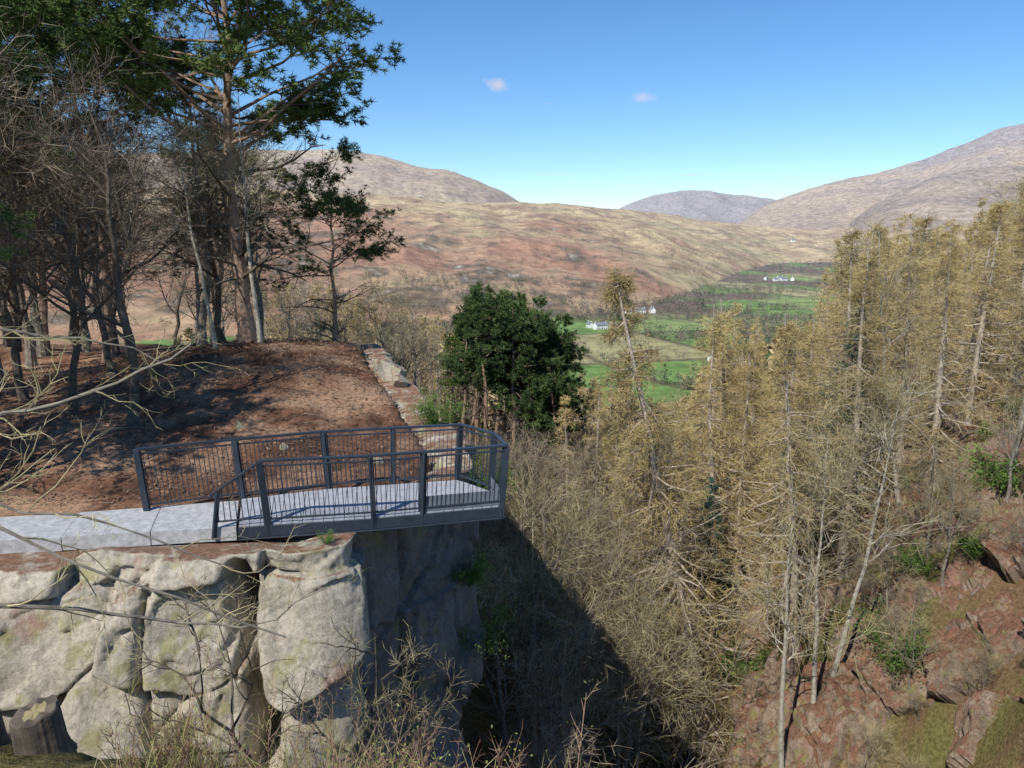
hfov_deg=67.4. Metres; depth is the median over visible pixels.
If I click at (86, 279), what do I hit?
dark bare tree
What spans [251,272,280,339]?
larch tree
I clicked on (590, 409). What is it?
larch tree
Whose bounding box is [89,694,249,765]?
cliff sapling
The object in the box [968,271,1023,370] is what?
mossy bare tree
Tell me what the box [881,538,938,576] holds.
leafy shrub
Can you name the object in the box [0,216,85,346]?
dark bare tree
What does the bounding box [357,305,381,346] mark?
larch tree
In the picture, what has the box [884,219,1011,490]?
larch tree
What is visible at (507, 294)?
scots pine tree
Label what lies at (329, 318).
larch tree
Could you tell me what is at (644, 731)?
larch tree
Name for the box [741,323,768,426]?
larch tree
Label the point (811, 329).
larch tree
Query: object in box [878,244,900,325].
larch tree
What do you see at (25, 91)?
edge pine tree
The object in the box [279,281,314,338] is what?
larch tree
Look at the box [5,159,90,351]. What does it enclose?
dark bare tree
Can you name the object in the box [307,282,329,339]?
larch tree
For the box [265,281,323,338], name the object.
mossy bare tree
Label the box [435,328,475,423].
scots pine tree
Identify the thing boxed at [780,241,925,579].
larch tree
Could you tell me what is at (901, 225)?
larch tree
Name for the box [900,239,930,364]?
larch tree
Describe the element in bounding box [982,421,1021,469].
bare tree
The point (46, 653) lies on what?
quarry cliff
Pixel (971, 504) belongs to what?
mossy bare tree
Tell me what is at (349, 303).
larch tree
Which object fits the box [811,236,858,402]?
larch tree
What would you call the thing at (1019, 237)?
larch tree
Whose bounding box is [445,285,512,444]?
scots pine tree
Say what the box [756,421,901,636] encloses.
mossy bare tree
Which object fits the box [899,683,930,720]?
mossy bare tree
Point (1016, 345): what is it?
larch tree
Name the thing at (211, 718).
cliff sapling
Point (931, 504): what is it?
mossy bare tree
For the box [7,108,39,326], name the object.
mossy bare tree
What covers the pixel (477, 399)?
mossy bare tree
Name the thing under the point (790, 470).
larch tree
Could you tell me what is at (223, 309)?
mossy bare tree
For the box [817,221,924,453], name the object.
larch tree
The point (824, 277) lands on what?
larch tree
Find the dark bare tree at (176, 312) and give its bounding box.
[129,184,198,343]
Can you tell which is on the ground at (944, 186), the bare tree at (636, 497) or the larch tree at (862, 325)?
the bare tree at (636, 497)
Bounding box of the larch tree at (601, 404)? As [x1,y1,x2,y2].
[573,385,612,553]
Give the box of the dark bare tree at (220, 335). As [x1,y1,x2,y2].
[119,81,323,343]
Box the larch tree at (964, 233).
[948,225,985,357]
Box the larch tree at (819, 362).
[802,300,834,410]
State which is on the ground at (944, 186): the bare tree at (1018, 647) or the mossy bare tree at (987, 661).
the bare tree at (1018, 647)
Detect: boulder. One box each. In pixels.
[236,420,245,429]
[279,443,288,449]
[371,356,392,374]
[374,457,383,465]
[378,360,406,381]
[392,375,408,386]
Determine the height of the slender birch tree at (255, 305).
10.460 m
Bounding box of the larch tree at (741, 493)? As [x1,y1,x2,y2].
[677,337,783,614]
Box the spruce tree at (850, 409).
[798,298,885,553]
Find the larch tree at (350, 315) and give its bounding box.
[341,294,365,343]
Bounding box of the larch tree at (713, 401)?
[695,346,719,471]
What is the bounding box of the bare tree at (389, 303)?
[380,290,438,386]
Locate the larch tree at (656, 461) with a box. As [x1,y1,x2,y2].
[644,425,667,544]
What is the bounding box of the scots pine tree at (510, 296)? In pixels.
[485,288,535,437]
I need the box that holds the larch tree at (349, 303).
[342,294,355,342]
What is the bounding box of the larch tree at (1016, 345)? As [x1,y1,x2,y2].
[1003,294,1023,394]
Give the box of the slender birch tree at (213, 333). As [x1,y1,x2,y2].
[93,81,242,348]
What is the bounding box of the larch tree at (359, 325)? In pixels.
[349,301,373,344]
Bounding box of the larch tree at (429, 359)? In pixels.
[411,318,445,410]
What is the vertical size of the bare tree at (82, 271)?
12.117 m
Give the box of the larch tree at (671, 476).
[644,415,692,593]
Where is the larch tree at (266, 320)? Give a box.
[259,284,275,336]
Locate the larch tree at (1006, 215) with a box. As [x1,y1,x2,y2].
[946,195,1019,360]
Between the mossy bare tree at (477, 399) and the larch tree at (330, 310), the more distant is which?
the mossy bare tree at (477, 399)
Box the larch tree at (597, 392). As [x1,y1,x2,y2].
[575,377,606,508]
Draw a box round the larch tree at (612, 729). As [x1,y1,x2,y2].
[566,468,685,767]
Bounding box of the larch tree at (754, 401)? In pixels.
[706,339,778,540]
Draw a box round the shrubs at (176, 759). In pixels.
[67,635,623,767]
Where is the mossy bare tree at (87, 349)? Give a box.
[11,148,138,352]
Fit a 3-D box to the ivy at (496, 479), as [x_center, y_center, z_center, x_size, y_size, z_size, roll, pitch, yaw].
[-0.717,2.275,18.067,2.137,1.353,1.718,4,11,19]
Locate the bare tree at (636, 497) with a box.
[507,427,745,765]
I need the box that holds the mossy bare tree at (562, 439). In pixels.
[540,426,578,460]
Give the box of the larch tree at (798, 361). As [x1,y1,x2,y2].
[766,327,802,426]
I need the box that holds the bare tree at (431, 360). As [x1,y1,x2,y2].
[411,337,456,414]
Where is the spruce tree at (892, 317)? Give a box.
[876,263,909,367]
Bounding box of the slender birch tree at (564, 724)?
[476,587,643,767]
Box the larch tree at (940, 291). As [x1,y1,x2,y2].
[914,222,967,358]
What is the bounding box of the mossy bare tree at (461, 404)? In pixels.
[436,362,490,424]
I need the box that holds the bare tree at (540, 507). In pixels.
[480,429,613,628]
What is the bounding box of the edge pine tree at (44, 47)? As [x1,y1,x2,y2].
[0,0,112,387]
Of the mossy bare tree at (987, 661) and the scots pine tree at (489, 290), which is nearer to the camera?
the mossy bare tree at (987, 661)
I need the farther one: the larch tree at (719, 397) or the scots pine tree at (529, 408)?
the larch tree at (719, 397)
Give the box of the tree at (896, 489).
[789,205,945,506]
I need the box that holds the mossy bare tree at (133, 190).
[47,105,183,347]
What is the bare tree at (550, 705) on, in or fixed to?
on the ground at (944, 186)
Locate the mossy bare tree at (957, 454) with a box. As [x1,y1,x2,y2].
[929,441,974,496]
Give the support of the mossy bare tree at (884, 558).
on the rocky bank
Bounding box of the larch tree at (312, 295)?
[306,288,327,339]
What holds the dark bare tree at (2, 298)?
on the ground at (944, 186)
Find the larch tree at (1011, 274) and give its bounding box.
[996,208,1023,326]
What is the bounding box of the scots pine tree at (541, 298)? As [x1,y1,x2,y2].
[499,294,562,483]
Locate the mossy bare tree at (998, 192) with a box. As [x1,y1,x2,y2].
[963,168,1023,350]
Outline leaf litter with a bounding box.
[0,334,433,507]
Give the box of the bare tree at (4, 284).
[0,141,52,291]
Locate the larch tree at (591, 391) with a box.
[568,377,614,529]
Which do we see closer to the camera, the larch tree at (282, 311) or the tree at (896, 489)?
the tree at (896, 489)
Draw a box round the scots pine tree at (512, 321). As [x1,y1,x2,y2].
[481,300,552,464]
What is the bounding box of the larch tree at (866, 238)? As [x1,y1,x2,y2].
[846,230,893,373]
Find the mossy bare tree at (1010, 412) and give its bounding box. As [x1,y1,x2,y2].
[997,391,1023,421]
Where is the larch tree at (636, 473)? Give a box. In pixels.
[607,424,661,567]
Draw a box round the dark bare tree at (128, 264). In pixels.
[20,43,212,361]
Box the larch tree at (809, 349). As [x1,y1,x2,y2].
[803,319,824,410]
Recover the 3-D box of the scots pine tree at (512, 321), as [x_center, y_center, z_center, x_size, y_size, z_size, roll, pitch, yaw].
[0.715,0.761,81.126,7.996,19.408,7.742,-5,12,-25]
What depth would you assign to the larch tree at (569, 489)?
38.88 m
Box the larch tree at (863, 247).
[825,230,874,364]
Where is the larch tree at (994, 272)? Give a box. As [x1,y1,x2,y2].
[948,199,1019,350]
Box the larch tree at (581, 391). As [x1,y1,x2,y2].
[571,373,591,472]
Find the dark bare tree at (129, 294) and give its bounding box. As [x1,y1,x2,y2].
[68,247,148,321]
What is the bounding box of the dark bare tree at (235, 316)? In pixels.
[183,243,291,339]
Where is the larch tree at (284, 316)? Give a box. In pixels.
[268,286,300,338]
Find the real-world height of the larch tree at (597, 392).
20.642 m
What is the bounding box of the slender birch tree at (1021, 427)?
[968,141,1023,471]
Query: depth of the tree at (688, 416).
52.45 m
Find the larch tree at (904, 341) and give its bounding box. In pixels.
[862,209,954,472]
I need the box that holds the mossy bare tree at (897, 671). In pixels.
[879,649,921,687]
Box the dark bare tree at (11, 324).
[4,215,60,336]
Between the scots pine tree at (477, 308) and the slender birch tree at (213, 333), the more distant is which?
the scots pine tree at (477, 308)
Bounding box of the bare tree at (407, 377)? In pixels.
[394,309,442,391]
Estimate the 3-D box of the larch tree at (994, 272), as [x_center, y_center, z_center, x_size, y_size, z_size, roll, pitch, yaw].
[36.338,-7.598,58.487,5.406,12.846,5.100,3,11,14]
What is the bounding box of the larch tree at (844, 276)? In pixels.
[768,222,898,533]
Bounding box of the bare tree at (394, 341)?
[377,317,418,382]
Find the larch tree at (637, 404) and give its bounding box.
[620,398,642,511]
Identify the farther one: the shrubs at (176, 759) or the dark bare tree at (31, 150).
the dark bare tree at (31, 150)
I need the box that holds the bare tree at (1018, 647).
[1012,629,1023,660]
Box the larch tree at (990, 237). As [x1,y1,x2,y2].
[973,202,1002,335]
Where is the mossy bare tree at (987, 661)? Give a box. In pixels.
[940,636,1014,691]
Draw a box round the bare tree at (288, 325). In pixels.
[262,265,318,337]
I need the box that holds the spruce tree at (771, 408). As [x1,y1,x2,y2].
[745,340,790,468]
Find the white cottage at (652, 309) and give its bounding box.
[649,306,655,312]
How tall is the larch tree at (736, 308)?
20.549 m
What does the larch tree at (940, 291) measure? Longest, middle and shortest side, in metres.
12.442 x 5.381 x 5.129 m
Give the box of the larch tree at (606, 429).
[569,387,664,649]
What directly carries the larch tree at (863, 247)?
on the ground at (944, 186)
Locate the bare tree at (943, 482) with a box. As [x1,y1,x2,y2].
[934,473,956,491]
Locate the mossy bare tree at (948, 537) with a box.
[897,455,1014,586]
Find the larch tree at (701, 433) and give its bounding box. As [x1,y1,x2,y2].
[688,386,720,511]
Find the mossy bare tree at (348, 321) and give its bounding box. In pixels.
[297,281,367,342]
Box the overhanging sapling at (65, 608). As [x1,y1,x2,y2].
[0,294,370,765]
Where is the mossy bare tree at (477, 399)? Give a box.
[462,383,493,412]
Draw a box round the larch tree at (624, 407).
[617,381,638,472]
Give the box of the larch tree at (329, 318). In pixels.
[322,300,347,340]
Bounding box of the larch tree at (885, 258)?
[872,235,893,327]
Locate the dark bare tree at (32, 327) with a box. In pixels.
[0,82,54,349]
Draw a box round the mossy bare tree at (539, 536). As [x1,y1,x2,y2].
[477,437,607,653]
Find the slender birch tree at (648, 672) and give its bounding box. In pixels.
[550,557,740,767]
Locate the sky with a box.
[2,0,1023,208]
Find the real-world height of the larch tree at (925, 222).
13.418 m
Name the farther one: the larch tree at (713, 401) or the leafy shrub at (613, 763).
the larch tree at (713, 401)
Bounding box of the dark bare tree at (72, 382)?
[0,102,223,415]
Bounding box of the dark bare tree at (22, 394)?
[0,63,143,403]
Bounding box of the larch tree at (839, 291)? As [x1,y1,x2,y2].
[794,254,876,463]
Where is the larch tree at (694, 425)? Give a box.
[678,395,708,505]
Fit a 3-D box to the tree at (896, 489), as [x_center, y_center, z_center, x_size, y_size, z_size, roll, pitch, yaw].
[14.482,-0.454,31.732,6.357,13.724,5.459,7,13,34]
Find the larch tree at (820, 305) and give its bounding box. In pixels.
[799,293,836,416]
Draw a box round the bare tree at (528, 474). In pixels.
[474,413,590,636]
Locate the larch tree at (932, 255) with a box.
[899,224,958,377]
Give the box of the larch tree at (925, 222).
[865,210,946,447]
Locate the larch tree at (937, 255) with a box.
[928,231,947,343]
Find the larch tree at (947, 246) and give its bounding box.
[909,219,970,380]
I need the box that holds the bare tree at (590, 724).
[477,461,721,767]
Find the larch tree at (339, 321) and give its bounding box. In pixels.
[324,294,348,341]
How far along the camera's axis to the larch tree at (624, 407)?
122.14 m
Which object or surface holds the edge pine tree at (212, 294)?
on the ground at (944, 186)
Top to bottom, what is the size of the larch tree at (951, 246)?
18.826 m
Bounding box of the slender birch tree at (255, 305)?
[168,42,333,343]
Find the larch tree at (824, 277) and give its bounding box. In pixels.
[807,266,839,409]
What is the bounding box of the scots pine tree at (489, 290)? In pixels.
[449,281,509,444]
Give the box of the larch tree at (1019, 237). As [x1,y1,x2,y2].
[963,195,1023,387]
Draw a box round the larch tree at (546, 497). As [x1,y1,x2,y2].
[534,461,559,544]
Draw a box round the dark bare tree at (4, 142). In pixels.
[0,6,137,221]
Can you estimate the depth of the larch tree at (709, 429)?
38.37 m
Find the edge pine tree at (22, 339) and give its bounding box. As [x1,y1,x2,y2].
[0,139,51,346]
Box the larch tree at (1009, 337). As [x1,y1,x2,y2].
[984,253,1023,381]
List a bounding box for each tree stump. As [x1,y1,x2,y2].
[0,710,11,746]
[9,694,77,755]
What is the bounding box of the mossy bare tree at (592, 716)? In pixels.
[486,534,711,767]
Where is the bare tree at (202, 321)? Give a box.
[99,2,292,346]
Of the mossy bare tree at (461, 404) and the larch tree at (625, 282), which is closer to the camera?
the larch tree at (625, 282)
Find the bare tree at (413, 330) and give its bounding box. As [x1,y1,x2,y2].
[366,280,455,385]
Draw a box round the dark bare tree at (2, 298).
[0,80,74,347]
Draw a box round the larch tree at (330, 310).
[321,285,352,339]
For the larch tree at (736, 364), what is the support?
on the ground at (944, 186)
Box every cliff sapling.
[82,566,329,767]
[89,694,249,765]
[254,597,459,767]
[343,621,474,767]
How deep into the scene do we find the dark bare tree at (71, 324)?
37.88 m
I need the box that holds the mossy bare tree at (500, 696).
[473,525,575,767]
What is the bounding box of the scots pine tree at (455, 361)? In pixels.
[438,311,492,436]
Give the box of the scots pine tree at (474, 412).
[465,336,497,440]
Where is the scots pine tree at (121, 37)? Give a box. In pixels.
[0,0,406,343]
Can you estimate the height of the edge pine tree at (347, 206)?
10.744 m
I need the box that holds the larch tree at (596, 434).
[581,387,613,494]
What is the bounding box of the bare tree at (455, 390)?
[441,369,469,403]
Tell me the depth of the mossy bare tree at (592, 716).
29.50 m
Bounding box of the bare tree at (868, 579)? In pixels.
[841,556,881,610]
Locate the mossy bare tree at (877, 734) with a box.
[848,708,898,767]
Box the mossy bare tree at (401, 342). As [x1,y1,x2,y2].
[356,304,445,377]
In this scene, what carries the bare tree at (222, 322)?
on the ground at (944, 186)
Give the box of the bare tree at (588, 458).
[536,435,606,572]
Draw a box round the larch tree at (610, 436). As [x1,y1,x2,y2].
[557,413,657,669]
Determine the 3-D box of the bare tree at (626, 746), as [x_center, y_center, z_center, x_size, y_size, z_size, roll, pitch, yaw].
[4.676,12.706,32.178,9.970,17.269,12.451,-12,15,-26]
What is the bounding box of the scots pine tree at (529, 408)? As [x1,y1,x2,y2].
[492,308,563,491]
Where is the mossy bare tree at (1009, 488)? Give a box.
[966,359,1023,502]
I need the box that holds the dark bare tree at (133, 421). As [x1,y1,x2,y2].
[0,33,202,429]
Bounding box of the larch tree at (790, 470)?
[712,313,860,661]
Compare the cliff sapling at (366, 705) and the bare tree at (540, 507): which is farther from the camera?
the bare tree at (540, 507)
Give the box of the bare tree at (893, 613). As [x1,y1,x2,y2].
[873,577,923,640]
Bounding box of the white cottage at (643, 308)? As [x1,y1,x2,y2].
[634,307,645,313]
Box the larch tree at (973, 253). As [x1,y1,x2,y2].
[950,212,987,351]
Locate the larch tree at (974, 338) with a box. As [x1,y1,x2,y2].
[915,205,1023,410]
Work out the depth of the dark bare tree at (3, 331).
60.30 m
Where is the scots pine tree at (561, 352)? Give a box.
[531,341,589,501]
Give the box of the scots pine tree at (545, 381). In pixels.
[525,356,588,513]
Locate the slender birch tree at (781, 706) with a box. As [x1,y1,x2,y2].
[689,448,907,767]
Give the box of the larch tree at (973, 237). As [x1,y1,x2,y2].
[947,221,983,356]
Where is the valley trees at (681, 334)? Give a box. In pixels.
[251,193,930,389]
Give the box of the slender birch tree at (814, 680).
[711,391,916,703]
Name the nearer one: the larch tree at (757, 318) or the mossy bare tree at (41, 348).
the mossy bare tree at (41, 348)
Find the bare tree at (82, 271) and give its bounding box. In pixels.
[23,175,154,300]
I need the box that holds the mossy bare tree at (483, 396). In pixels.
[460,386,497,420]
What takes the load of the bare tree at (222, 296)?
on the ground at (944, 186)
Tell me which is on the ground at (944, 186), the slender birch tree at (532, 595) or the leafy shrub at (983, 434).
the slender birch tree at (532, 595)
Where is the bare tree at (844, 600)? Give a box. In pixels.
[832,591,855,610]
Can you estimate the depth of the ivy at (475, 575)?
17.74 m
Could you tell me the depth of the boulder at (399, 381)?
24.55 m
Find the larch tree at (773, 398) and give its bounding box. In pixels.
[753,324,810,487]
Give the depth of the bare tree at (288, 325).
66.38 m
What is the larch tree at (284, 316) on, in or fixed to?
on the ground at (944, 186)
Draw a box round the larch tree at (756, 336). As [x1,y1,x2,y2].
[717,330,776,486]
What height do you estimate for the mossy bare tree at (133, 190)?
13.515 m
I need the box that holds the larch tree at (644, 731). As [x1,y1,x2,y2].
[596,418,701,763]
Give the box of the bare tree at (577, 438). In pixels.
[540,419,607,502]
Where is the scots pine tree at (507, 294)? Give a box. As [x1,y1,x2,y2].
[469,290,533,433]
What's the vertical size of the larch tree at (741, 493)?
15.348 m
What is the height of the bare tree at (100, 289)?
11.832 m
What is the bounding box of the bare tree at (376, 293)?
[318,270,420,355]
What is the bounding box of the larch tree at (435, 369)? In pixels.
[424,322,451,418]
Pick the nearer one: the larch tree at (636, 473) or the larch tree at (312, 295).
the larch tree at (636, 473)
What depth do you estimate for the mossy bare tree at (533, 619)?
28.62 m
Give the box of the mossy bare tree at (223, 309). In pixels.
[188,266,236,342]
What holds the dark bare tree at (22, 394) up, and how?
on the ground at (944, 186)
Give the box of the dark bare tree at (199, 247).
[151,187,242,340]
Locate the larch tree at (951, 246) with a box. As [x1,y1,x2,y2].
[927,217,965,341]
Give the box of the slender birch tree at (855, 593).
[809,343,1002,676]
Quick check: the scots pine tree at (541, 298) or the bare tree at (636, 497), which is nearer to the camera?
the bare tree at (636, 497)
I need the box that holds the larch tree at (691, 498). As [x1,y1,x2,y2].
[655,421,708,579]
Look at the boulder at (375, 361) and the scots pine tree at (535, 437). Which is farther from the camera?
the scots pine tree at (535, 437)
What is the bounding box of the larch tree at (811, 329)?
[743,316,836,554]
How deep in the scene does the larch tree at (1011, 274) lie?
55.27 m
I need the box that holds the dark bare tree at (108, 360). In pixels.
[0,81,202,378]
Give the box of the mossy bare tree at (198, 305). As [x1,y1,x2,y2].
[158,147,281,322]
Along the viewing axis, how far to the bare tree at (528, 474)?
44.40 m
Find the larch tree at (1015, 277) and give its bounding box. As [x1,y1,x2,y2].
[978,206,1023,361]
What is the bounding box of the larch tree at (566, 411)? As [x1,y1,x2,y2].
[544,395,587,509]
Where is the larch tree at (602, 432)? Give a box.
[586,400,608,479]
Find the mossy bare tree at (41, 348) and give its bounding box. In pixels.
[0,73,95,356]
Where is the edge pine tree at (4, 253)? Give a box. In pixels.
[0,154,39,261]
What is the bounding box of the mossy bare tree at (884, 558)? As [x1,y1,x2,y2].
[838,521,924,611]
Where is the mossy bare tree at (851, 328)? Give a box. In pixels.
[771,264,952,418]
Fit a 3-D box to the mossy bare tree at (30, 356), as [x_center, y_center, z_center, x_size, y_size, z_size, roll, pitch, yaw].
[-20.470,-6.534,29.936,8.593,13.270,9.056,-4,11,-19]
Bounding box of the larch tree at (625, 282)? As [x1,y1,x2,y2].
[590,257,781,767]
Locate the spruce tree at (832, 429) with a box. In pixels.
[766,297,875,553]
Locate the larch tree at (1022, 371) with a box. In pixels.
[979,213,1023,377]
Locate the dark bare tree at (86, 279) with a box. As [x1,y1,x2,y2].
[54,242,101,325]
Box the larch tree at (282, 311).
[271,279,301,339]
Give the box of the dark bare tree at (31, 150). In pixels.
[0,55,108,223]
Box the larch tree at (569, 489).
[542,476,609,692]
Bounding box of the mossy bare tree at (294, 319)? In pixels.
[264,274,347,338]
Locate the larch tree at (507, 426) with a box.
[496,406,519,445]
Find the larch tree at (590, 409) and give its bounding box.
[562,390,601,513]
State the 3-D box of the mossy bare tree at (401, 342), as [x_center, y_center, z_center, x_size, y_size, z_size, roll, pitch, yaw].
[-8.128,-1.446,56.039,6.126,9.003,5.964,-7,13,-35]
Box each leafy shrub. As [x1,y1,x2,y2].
[472,736,506,767]
[492,726,528,762]
[574,738,641,767]
[584,698,635,732]
[701,633,768,688]
[754,583,776,603]
[832,592,935,683]
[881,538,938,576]
[897,460,923,486]
[954,532,985,558]
[955,439,1023,497]
[973,418,1015,441]
[995,391,1023,414]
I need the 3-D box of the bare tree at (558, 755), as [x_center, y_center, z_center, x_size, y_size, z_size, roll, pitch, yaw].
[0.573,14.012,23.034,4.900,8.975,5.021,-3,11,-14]
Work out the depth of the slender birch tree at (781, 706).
25.68 m
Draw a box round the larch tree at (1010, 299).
[991,262,1023,341]
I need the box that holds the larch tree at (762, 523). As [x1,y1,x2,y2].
[720,318,831,605]
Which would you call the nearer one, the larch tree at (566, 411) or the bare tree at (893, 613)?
the bare tree at (893, 613)
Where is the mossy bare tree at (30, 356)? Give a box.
[0,40,104,367]
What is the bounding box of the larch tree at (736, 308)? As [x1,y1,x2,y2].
[703,300,749,467]
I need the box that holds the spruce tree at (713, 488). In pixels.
[661,476,741,691]
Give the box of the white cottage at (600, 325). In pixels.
[593,321,607,329]
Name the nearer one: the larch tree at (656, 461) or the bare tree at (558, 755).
the bare tree at (558, 755)
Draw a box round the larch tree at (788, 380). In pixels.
[759,335,799,430]
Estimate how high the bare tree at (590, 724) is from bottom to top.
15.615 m
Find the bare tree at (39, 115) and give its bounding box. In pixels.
[6,39,68,185]
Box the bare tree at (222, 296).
[154,203,261,340]
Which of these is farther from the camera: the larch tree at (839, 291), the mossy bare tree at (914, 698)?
the larch tree at (839, 291)
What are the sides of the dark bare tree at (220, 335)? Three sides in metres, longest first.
11.295 x 8.599 x 8.454 m
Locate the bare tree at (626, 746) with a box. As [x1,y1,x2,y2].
[502,495,785,767]
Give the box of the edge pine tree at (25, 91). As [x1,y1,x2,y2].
[0,4,155,277]
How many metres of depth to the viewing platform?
14.73 m
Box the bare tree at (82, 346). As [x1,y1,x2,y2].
[18,61,171,349]
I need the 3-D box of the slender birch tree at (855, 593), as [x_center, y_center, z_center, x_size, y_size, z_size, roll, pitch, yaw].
[12.780,5.307,25.391,6.431,13.753,5.562,4,11,20]
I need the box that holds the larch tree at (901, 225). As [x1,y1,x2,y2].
[890,216,918,355]
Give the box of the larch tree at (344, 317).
[337,303,350,339]
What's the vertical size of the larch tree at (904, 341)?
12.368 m
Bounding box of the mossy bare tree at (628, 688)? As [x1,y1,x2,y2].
[521,569,795,767]
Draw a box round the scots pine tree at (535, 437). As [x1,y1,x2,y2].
[503,320,562,483]
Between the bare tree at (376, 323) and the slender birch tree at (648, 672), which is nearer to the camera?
the slender birch tree at (648, 672)
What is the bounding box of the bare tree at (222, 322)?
[155,250,270,340]
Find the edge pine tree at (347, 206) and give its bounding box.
[230,135,407,341]
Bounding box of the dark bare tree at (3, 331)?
[0,285,23,343]
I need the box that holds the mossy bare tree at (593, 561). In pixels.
[499,474,702,751]
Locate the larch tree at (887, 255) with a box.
[838,235,904,397]
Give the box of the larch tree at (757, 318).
[735,316,772,437]
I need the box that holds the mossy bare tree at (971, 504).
[955,491,986,523]
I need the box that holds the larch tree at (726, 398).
[672,303,773,592]
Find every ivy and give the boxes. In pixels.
[316,528,336,544]
[403,385,471,429]
[445,454,520,499]
[447,545,496,589]
[455,441,486,468]
[455,589,530,664]
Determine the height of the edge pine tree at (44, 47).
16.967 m
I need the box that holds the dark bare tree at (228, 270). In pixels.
[159,178,303,305]
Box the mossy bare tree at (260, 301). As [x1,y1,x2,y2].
[161,94,304,337]
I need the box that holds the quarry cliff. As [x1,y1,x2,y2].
[0,344,486,767]
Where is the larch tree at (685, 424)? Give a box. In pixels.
[652,414,710,646]
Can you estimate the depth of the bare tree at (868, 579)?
28.89 m
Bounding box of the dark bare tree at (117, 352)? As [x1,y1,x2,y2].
[34,96,200,355]
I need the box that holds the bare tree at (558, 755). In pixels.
[490,713,599,767]
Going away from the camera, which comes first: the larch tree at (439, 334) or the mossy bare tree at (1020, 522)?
the mossy bare tree at (1020, 522)
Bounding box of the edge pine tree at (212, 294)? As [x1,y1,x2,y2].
[142,178,246,329]
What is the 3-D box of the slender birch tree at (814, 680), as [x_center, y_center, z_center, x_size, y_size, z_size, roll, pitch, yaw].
[10.526,6.441,27.390,5.016,12.662,5.934,-3,11,-14]
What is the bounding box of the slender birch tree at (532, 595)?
[474,466,612,754]
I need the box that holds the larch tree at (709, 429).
[662,309,774,642]
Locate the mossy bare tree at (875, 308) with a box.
[818,252,918,376]
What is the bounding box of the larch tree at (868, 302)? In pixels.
[827,244,898,405]
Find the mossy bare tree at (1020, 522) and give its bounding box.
[986,495,1023,547]
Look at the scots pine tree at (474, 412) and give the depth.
96.16 m
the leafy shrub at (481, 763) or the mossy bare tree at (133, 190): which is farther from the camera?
the mossy bare tree at (133, 190)
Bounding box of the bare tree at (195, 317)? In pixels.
[152,222,226,342]
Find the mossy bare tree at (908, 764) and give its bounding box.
[876,743,938,767]
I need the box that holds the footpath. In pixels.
[0,501,238,553]
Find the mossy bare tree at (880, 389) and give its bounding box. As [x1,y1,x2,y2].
[802,350,947,565]
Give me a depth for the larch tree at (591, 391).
90.47 m
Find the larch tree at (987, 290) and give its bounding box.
[915,197,1023,425]
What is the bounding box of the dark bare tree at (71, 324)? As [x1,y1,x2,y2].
[0,143,159,351]
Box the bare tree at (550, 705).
[466,577,663,767]
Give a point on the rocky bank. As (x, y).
(816, 735)
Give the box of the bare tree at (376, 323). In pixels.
[341,289,432,378]
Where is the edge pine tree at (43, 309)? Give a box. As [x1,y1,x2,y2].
[0,0,156,354]
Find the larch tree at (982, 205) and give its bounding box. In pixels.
[954,196,989,327]
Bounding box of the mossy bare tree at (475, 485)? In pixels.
[469,437,497,560]
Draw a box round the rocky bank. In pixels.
[650,360,1023,767]
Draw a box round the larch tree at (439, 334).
[425,314,459,420]
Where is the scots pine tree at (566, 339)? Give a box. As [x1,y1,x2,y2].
[521,312,595,491]
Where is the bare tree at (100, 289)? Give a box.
[57,180,159,314]
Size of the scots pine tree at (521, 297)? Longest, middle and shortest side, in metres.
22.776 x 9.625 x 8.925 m
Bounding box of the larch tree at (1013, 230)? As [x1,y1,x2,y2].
[983,177,1023,343]
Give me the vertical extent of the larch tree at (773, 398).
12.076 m
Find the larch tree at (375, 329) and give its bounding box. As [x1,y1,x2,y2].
[368,303,387,345]
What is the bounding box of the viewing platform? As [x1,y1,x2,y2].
[133,423,509,540]
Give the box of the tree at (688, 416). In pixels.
[620,380,732,597]
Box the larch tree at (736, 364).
[722,331,744,444]
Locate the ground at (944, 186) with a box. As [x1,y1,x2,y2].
[0,124,1023,767]
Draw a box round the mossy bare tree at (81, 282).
[23,196,102,343]
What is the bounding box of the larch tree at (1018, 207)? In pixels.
[982,178,1023,341]
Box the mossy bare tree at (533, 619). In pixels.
[473,457,643,759]
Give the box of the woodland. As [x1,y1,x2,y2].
[177,250,1010,489]
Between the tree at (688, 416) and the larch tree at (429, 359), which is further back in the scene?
the larch tree at (429, 359)
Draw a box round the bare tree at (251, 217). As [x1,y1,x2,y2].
[120,81,319,277]
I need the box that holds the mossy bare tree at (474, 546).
[465,420,548,557]
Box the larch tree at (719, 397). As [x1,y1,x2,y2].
[704,329,739,466]
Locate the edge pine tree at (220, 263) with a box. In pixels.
[155,118,294,343]
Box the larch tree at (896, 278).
[887,240,915,366]
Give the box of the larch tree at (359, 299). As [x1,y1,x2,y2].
[341,295,373,343]
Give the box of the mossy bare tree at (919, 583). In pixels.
[905,577,937,636]
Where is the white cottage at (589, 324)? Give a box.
[586,320,592,327]
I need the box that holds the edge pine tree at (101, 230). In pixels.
[0,0,225,362]
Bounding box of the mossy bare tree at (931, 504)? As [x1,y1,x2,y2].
[871,431,989,559]
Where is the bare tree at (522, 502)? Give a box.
[475,404,616,682]
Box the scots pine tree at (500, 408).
[472,297,526,459]
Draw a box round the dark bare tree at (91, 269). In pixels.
[28,203,144,307]
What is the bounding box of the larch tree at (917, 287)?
[895,228,934,367]
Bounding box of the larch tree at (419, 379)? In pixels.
[408,312,442,401]
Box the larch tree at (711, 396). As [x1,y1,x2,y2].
[688,353,725,448]
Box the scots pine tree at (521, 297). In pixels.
[489,290,534,456]
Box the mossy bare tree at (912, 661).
[867,597,961,688]

